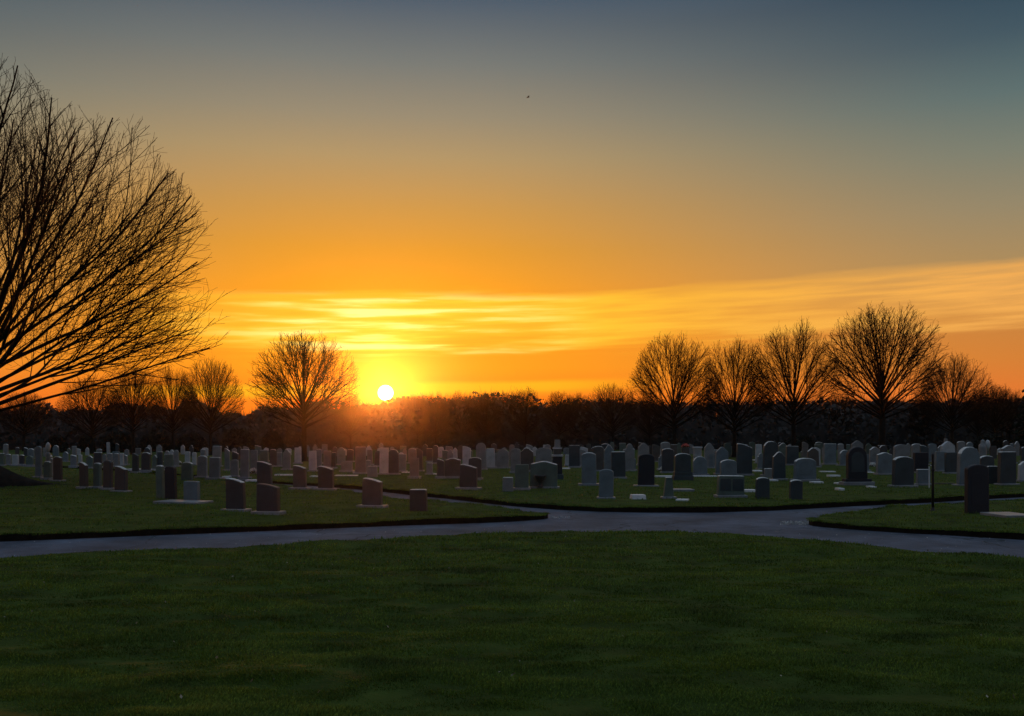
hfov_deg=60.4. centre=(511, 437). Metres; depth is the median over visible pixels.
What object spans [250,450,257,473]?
headstone
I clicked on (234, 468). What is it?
headstone
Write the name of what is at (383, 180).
sky
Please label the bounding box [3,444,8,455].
headstone
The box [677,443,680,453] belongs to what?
headstone
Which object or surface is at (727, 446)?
headstone
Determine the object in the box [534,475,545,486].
flower urn
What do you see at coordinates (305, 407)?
bare tree
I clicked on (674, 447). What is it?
headstone
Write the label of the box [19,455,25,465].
headstone
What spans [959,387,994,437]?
bare tree
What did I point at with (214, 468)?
headstone
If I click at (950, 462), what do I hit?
headstone
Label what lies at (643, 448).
headstone
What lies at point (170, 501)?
grave slab
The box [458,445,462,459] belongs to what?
headstone
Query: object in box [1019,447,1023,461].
headstone
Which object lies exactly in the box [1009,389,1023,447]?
evergreen tree
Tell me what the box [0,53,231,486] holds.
bare tree
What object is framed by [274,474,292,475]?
grave marker
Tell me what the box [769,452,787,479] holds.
headstone
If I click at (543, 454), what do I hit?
headstone
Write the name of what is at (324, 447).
headstone
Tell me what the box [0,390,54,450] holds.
bare tree
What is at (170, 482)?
headstone
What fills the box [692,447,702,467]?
urn monument
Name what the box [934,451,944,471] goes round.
headstone
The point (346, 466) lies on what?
headstone
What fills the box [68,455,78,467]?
headstone
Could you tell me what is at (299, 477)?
headstone
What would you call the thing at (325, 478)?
headstone
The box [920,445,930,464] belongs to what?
headstone
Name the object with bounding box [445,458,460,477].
headstone
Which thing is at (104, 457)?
headstone
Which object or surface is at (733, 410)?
bare tree
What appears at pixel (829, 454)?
headstone
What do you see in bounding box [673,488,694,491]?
grave slab
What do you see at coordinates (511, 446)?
headstone
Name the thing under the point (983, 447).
statue monument
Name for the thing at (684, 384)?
bare tree
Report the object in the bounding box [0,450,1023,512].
cemetery lawn
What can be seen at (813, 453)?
headstone
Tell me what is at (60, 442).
shrub
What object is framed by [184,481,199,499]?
headstone
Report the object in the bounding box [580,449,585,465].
headstone
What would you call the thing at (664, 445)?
headstone
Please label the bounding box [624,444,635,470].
headstone
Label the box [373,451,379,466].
headstone
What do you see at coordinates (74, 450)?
headstone
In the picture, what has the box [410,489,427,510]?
headstone
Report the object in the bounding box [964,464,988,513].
headstone
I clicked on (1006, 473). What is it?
headstone
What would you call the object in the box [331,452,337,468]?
headstone
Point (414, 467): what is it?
headstone
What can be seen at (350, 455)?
headstone
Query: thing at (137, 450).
headstone
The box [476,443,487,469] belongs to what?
headstone
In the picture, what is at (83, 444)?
shrub
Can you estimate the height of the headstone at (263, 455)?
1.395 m
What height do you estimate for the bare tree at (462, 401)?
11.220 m
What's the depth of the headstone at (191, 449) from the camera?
99.57 m
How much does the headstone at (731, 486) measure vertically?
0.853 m
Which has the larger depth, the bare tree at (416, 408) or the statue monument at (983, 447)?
the bare tree at (416, 408)
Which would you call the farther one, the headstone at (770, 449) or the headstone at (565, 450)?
the headstone at (565, 450)
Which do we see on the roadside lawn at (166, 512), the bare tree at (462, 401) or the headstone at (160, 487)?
the headstone at (160, 487)
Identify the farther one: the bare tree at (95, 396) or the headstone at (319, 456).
the bare tree at (95, 396)
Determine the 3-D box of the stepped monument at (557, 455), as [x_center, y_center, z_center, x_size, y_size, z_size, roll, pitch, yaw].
[2.302,1.118,44.673,0.606,2.064,0.565,0,0,0]
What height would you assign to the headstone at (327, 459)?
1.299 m
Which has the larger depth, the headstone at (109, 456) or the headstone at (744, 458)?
the headstone at (109, 456)
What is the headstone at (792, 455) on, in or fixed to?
on the cemetery lawn at (657, 501)
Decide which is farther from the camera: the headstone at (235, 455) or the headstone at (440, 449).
the headstone at (440, 449)
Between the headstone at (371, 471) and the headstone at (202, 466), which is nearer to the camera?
the headstone at (202, 466)
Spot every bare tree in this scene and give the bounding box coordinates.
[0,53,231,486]
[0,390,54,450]
[53,375,125,453]
[99,367,164,454]
[148,364,197,449]
[174,356,245,454]
[247,328,359,460]
[332,397,367,448]
[403,394,430,448]
[419,393,452,444]
[445,391,477,431]
[467,391,504,448]
[495,394,519,424]
[505,386,542,446]
[539,389,578,437]
[564,395,592,440]
[582,382,642,450]
[625,331,724,443]
[629,394,669,445]
[691,334,776,456]
[745,317,842,445]
[814,300,953,445]
[822,393,860,430]
[905,391,944,445]
[909,351,997,444]
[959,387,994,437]
[966,383,1021,433]
[991,387,1023,442]
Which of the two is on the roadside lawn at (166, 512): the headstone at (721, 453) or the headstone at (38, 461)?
the headstone at (38, 461)
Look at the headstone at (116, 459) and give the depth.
64.18 m
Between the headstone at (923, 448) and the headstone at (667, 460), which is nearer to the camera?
the headstone at (667, 460)
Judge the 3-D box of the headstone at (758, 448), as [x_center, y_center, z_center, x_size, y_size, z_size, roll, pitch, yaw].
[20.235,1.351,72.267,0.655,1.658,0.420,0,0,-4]
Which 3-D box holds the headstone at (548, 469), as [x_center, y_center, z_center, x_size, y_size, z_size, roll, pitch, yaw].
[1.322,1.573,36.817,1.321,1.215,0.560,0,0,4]
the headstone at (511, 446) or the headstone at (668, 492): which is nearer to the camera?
the headstone at (668, 492)
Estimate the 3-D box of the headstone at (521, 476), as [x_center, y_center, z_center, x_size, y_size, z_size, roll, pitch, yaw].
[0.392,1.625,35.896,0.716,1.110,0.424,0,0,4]
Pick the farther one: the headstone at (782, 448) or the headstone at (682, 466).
the headstone at (782, 448)
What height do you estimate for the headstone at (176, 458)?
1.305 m
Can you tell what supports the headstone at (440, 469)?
on the cemetery lawn at (657, 501)
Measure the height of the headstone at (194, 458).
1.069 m
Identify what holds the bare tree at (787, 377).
on the cemetery lawn at (657, 501)
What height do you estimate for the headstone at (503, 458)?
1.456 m
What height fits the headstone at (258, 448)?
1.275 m
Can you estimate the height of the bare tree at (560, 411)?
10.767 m
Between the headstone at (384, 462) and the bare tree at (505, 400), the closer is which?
the headstone at (384, 462)
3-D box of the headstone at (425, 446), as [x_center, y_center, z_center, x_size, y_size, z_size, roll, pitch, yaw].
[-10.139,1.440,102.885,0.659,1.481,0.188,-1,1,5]
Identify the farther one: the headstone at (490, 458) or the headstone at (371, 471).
the headstone at (490, 458)
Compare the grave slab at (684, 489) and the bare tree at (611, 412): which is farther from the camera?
the bare tree at (611, 412)
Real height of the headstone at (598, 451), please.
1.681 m
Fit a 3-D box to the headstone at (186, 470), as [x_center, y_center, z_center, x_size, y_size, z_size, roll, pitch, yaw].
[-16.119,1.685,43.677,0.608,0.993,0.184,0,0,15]
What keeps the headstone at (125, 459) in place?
on the cemetery lawn at (657, 501)
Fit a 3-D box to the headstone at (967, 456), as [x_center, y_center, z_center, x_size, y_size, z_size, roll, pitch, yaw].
[20.021,1.283,38.637,1.236,1.795,0.534,0,0,-8]
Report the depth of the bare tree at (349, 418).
149.78 m
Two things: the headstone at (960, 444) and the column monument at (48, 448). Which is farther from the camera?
the headstone at (960, 444)
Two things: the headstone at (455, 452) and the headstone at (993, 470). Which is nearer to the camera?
the headstone at (993, 470)
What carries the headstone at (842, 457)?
on the cemetery lawn at (657, 501)
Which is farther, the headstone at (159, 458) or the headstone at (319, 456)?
the headstone at (319, 456)
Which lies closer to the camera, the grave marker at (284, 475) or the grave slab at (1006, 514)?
the grave slab at (1006, 514)
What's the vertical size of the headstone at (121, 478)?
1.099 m
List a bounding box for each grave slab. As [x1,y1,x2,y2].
[153,499,213,503]
[629,494,645,498]
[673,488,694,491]
[980,512,1023,517]
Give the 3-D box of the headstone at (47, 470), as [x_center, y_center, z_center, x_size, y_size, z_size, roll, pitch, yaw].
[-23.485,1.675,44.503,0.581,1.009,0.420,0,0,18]
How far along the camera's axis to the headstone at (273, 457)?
64.16 m
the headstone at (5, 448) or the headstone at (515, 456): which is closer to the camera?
the headstone at (515, 456)
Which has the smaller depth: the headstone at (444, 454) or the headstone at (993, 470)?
the headstone at (993, 470)
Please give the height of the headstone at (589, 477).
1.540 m
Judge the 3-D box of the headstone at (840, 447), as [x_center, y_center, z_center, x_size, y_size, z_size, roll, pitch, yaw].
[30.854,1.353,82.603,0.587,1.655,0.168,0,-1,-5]
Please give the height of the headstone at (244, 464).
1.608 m
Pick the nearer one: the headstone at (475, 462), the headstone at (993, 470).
the headstone at (993, 470)
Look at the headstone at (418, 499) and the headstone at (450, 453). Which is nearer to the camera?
the headstone at (418, 499)
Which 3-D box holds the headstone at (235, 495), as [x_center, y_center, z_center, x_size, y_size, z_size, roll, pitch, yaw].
[-7.901,1.662,25.192,0.770,1.036,0.426,0,0,14]
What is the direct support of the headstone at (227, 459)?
on the cemetery lawn at (657, 501)
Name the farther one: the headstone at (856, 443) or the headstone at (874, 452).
the headstone at (856, 443)
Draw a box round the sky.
[0,0,1023,415]
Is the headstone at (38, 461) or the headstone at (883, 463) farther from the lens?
the headstone at (883, 463)
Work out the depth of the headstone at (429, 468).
50.22 m
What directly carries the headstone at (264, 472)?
on the roadside lawn at (166, 512)
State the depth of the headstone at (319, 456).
62.83 m
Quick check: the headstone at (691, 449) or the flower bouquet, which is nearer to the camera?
the flower bouquet
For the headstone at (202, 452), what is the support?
on the cemetery lawn at (657, 501)
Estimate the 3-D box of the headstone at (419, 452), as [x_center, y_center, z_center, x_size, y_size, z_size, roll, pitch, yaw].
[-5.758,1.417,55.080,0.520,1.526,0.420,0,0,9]
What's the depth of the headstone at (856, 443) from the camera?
88.81 m
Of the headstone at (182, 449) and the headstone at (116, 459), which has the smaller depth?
the headstone at (116, 459)
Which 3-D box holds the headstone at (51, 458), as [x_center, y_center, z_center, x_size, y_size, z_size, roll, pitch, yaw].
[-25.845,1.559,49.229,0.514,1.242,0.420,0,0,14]
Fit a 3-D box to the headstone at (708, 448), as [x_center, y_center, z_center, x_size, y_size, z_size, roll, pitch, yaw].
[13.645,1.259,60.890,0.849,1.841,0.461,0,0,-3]
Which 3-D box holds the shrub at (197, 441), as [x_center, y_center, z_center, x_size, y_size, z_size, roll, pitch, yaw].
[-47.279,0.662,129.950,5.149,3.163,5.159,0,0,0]
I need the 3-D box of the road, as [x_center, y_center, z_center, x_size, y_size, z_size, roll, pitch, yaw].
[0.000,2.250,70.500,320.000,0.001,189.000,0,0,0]
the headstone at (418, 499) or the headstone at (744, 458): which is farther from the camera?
the headstone at (744, 458)
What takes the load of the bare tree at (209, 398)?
on the cemetery lawn at (657, 501)
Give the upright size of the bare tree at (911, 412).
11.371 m
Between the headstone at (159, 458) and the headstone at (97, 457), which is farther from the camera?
the headstone at (97, 457)
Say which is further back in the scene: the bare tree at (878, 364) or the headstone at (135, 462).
the bare tree at (878, 364)
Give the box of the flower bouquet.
[681,443,689,447]
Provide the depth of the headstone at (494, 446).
88.87 m
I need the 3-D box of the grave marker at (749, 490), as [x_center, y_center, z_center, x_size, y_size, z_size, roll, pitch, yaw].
[9.340,2.095,34.728,0.501,0.130,0.500,0,0,0]
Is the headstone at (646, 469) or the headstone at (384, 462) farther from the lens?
the headstone at (384, 462)
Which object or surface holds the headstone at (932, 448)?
on the cemetery lawn at (657, 501)
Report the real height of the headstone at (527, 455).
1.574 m
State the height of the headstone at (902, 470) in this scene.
1.390 m
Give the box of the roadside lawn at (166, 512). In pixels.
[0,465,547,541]
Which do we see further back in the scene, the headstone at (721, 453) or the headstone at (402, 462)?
the headstone at (402, 462)
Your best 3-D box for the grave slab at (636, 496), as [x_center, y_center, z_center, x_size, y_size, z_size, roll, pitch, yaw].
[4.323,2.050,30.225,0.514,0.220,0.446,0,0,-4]
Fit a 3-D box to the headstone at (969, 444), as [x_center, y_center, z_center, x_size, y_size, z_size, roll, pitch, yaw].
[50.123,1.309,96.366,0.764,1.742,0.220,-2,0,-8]
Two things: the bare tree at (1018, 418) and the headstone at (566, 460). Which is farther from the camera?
the bare tree at (1018, 418)
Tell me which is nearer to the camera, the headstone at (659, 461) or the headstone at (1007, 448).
the headstone at (659, 461)
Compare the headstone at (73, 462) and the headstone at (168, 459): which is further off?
the headstone at (73, 462)
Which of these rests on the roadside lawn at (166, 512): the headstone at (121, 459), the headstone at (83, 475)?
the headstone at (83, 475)
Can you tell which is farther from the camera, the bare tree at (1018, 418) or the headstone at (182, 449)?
the bare tree at (1018, 418)
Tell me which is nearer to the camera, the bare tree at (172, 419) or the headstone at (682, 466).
the headstone at (682, 466)
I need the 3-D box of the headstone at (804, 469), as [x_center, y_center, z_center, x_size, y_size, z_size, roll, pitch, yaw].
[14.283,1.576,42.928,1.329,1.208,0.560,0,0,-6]
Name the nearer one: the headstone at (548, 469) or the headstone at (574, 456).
the headstone at (548, 469)
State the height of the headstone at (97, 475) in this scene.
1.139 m
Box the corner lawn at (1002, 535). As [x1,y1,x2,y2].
[809,500,1023,539]
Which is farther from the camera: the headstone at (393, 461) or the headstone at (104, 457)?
the headstone at (104, 457)
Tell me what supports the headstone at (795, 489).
on the cemetery lawn at (657, 501)
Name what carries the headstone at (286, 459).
on the cemetery lawn at (657, 501)
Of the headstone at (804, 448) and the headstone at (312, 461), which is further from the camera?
the headstone at (804, 448)
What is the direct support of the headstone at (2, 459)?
on the roadside lawn at (166, 512)
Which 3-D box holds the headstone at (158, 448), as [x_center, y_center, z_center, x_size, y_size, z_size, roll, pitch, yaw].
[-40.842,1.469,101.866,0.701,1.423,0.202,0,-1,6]
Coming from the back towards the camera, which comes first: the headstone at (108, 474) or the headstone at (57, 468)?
the headstone at (57, 468)
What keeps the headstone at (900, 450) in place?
on the cemetery lawn at (657, 501)
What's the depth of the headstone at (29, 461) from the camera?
65.99 m
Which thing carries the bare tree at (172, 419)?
on the cemetery lawn at (657, 501)
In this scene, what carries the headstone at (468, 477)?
on the cemetery lawn at (657, 501)
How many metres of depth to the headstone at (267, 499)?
24.31 m
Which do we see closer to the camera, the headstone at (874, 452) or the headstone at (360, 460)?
the headstone at (360, 460)
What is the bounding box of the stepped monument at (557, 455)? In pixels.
[552,440,563,479]
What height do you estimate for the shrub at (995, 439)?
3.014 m
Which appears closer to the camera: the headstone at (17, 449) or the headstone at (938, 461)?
the headstone at (938, 461)
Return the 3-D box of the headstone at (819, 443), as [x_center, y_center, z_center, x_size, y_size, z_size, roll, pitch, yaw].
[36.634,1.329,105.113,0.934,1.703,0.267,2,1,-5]
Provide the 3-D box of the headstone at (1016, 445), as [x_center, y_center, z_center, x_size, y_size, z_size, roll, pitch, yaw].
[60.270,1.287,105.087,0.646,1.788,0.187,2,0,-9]
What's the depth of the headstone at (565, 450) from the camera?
113.30 m
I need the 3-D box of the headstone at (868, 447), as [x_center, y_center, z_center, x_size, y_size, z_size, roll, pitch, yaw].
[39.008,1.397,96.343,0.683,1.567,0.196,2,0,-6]
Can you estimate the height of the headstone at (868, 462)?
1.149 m
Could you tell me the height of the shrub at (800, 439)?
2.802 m
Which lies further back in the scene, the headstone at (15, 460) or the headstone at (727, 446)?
the headstone at (727, 446)
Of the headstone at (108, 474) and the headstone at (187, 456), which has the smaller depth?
the headstone at (108, 474)
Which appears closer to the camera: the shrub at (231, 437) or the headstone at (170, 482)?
the headstone at (170, 482)
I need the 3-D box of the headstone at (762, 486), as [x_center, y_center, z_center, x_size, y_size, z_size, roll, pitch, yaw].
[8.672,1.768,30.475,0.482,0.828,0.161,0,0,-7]
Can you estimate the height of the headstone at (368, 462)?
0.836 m
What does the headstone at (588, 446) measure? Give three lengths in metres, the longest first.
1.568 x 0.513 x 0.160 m
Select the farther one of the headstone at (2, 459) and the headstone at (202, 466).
the headstone at (2, 459)
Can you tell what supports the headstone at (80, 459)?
on the cemetery lawn at (657, 501)
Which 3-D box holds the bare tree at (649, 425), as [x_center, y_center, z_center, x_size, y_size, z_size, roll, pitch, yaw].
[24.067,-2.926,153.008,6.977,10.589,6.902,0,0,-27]
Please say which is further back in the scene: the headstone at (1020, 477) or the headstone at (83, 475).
the headstone at (1020, 477)
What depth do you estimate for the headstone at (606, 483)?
30.19 m
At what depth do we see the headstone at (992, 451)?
88.86 m
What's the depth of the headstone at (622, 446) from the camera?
113.31 m
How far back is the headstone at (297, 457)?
72.18 m
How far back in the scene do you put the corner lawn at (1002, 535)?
22.06 m
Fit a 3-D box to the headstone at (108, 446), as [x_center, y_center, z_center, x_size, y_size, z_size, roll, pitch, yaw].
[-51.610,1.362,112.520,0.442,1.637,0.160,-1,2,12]
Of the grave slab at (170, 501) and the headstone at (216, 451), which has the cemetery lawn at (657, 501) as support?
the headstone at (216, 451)
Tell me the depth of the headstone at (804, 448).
96.25 m
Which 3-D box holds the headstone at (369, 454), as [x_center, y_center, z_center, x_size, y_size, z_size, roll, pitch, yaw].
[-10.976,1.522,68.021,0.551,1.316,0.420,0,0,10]
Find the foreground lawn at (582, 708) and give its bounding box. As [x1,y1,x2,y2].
[0,531,1023,715]
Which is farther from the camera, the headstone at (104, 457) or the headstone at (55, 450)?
the headstone at (55, 450)
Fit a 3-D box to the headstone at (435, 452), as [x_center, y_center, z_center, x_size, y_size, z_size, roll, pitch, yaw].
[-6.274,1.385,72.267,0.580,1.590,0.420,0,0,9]
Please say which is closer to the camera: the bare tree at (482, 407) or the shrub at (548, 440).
the shrub at (548, 440)
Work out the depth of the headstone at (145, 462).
55.00 m
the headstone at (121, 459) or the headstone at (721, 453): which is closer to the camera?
the headstone at (721, 453)
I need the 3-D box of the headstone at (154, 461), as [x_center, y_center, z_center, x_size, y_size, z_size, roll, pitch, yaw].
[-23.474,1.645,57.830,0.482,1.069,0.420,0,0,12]
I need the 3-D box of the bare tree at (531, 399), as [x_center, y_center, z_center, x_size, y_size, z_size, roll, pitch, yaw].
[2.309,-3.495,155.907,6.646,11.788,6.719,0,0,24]
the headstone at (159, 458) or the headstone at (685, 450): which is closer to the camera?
the headstone at (159, 458)
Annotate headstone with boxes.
[0,453,6,465]
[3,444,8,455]
[5,454,11,464]
[10,455,20,465]
[15,447,19,453]
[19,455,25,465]
[23,456,34,466]
[27,449,34,458]
[32,446,42,477]
[40,461,52,479]
[50,455,52,473]
[50,456,65,480]
[53,445,58,455]
[63,452,69,461]
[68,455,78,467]
[72,446,76,455]
[76,462,91,488]
[77,455,82,463]
[86,456,93,468]
[92,463,102,487]
[94,452,102,467]
[99,460,113,489]
[102,454,106,462]
[106,442,109,453]
[107,453,113,463]
[110,466,131,491]
[113,453,120,466]
[120,453,125,465]
[124,455,129,464]
[129,453,141,472]
[135,448,140,453]
[139,452,151,472]
[151,455,156,469]
[155,465,164,498]
[156,445,161,455]
[157,452,164,468]
[164,454,173,467]
[165,466,176,498]
[174,450,180,466]
[181,445,184,453]
[181,462,192,479]
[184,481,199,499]
[185,452,189,461]
[189,445,193,456]
[192,452,196,464]
[194,456,208,477]
[200,449,205,455]
[205,457,224,479]
[212,446,222,466]
[222,478,251,511]
[223,448,229,470]
[228,460,239,476]
[232,452,239,469]
[237,449,251,479]
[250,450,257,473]
[250,483,285,514]
[255,445,260,454]
[257,461,272,484]
[259,450,268,462]
[270,449,276,466]
[276,452,282,466]
[281,449,292,469]
[288,465,311,489]
[293,448,302,463]
[307,451,317,471]
[312,466,339,489]
[316,449,321,467]
[322,444,327,453]
[323,451,330,467]
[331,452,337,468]
[336,448,345,464]
[339,462,354,471]
[346,449,354,461]
[353,447,366,473]
[356,478,388,507]
[366,460,370,471]
[367,449,373,464]
[367,466,377,476]
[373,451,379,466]
[378,448,388,474]
[389,449,400,474]
[399,454,407,471]
[407,448,416,463]
[407,458,421,478]
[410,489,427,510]
[416,448,424,470]
[423,444,427,455]
[425,448,432,461]
[425,463,433,474]
[432,445,437,463]
[435,459,444,478]
[438,447,443,456]
[442,450,448,459]
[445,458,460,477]
[447,450,453,458]
[453,448,457,457]
[455,464,481,489]
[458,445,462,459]
[462,446,470,464]
[469,457,482,479]
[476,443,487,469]
[486,448,496,468]
[491,444,496,452]
[497,448,509,467]
[502,477,513,490]
[509,444,514,459]
[509,448,520,472]
[513,464,530,489]
[521,448,533,471]
[529,461,559,487]
[536,448,551,462]
[563,448,568,453]
[564,455,568,465]
[568,445,580,467]
[578,452,598,485]
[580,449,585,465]
[586,444,590,451]
[593,446,603,470]
[597,469,615,498]
[604,445,613,469]
[611,451,626,478]
[619,443,625,451]
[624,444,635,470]
[633,454,658,486]
[636,443,648,465]
[652,444,659,461]
[657,455,661,469]
[660,442,669,454]
[660,448,673,472]
[660,477,676,498]
[671,444,676,455]
[672,453,693,479]
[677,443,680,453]
[681,448,689,454]
[689,444,692,453]
[693,456,709,475]
[704,443,714,467]
[709,454,714,467]
[713,447,728,474]
[713,475,747,497]
[720,459,736,474]
[724,443,730,456]
[736,443,753,475]
[749,442,754,455]
[754,444,761,462]
[755,453,762,468]
[755,477,769,498]
[760,441,777,476]
[764,468,771,477]
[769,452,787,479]
[778,443,786,455]
[785,446,798,464]
[789,458,819,480]
[789,479,802,499]
[802,442,807,456]
[807,448,820,466]
[815,442,822,455]
[815,447,821,465]
[821,444,837,464]
[836,450,846,465]
[837,444,843,460]
[839,447,874,484]
[851,440,862,447]
[865,444,871,453]
[867,454,870,470]
[869,447,879,463]
[873,452,891,474]
[879,445,886,452]
[887,456,917,486]
[893,444,908,458]
[911,444,920,458]
[913,452,927,472]
[914,469,930,485]
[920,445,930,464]
[928,444,936,461]
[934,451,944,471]
[940,441,954,451]
[942,452,956,473]
[951,447,979,485]
[957,441,965,453]
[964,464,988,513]
[966,442,972,446]
[980,456,993,465]
[987,466,997,483]
[989,446,996,458]
[994,452,1019,484]
[1001,445,1017,463]
[1014,441,1019,455]
[1016,461,1023,481]
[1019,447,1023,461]
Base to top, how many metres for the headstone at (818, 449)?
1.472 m
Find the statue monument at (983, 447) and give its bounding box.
[978,440,989,455]
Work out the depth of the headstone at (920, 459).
52.49 m
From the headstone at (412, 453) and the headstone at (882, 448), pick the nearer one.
the headstone at (412, 453)
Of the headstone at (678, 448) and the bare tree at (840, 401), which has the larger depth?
the bare tree at (840, 401)
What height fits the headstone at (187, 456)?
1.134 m
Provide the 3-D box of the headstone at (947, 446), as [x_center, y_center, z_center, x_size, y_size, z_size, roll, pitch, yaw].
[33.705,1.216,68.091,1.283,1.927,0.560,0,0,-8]
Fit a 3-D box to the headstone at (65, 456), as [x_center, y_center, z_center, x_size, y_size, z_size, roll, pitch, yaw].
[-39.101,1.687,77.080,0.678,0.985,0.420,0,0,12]
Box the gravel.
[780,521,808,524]
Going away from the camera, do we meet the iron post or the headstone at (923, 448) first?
the iron post
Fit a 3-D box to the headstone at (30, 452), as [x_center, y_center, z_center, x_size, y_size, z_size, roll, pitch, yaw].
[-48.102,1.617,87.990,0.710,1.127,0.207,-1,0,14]
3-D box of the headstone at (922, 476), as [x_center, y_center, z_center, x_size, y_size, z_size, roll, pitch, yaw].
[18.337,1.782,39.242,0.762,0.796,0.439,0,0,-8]
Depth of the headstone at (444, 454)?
85.27 m
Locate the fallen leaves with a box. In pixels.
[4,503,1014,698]
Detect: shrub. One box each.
[42,434,68,452]
[77,433,96,451]
[99,430,136,452]
[137,432,174,451]
[174,432,208,452]
[219,427,256,451]
[260,430,283,451]
[536,435,567,451]
[784,435,815,451]
[973,433,1010,451]
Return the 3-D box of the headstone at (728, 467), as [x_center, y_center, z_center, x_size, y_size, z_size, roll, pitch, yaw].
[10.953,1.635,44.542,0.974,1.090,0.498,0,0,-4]
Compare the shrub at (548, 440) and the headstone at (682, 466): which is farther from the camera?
the shrub at (548, 440)
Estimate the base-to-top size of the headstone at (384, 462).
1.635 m
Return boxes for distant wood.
[0,387,1023,449]
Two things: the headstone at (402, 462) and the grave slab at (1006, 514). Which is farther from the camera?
the headstone at (402, 462)
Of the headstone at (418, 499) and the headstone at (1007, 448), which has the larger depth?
the headstone at (1007, 448)
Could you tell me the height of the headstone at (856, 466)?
1.789 m
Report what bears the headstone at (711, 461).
on the cemetery lawn at (657, 501)
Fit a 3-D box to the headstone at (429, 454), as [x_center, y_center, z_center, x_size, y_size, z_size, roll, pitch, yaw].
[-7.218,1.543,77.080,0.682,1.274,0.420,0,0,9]
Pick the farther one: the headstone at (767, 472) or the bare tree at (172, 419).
the bare tree at (172, 419)
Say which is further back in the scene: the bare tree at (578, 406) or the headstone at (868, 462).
the bare tree at (578, 406)
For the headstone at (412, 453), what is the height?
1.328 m
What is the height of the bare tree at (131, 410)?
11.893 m
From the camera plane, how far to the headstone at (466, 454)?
67.96 m
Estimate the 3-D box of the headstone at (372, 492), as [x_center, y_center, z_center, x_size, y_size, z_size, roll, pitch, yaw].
[-4.226,1.692,26.643,0.876,0.976,0.442,0,0,16]
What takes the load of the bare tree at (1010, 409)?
on the cemetery lawn at (657, 501)
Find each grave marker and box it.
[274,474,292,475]
[744,489,754,491]
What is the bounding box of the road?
[0,484,1023,557]
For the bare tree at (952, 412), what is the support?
on the cemetery lawn at (657, 501)
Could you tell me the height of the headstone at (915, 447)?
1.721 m
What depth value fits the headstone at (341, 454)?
67.94 m
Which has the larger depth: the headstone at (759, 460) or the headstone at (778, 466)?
the headstone at (759, 460)
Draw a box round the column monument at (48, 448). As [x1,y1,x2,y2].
[42,442,52,476]
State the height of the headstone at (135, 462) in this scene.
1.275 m
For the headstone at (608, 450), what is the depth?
50.23 m
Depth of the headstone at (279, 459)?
64.17 m
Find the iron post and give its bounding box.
[930,453,935,510]
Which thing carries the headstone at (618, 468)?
on the cemetery lawn at (657, 501)
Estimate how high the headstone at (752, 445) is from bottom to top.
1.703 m
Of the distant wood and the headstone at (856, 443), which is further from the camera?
the distant wood
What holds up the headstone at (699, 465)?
on the cemetery lawn at (657, 501)
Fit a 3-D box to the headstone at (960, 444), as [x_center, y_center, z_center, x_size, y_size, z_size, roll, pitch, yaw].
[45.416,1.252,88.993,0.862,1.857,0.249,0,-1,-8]
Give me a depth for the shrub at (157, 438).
132.70 m
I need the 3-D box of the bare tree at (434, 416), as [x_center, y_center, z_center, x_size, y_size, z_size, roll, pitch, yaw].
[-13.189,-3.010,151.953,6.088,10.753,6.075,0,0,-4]
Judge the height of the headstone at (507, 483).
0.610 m
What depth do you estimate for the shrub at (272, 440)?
130.02 m
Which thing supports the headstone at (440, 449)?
on the cemetery lawn at (657, 501)

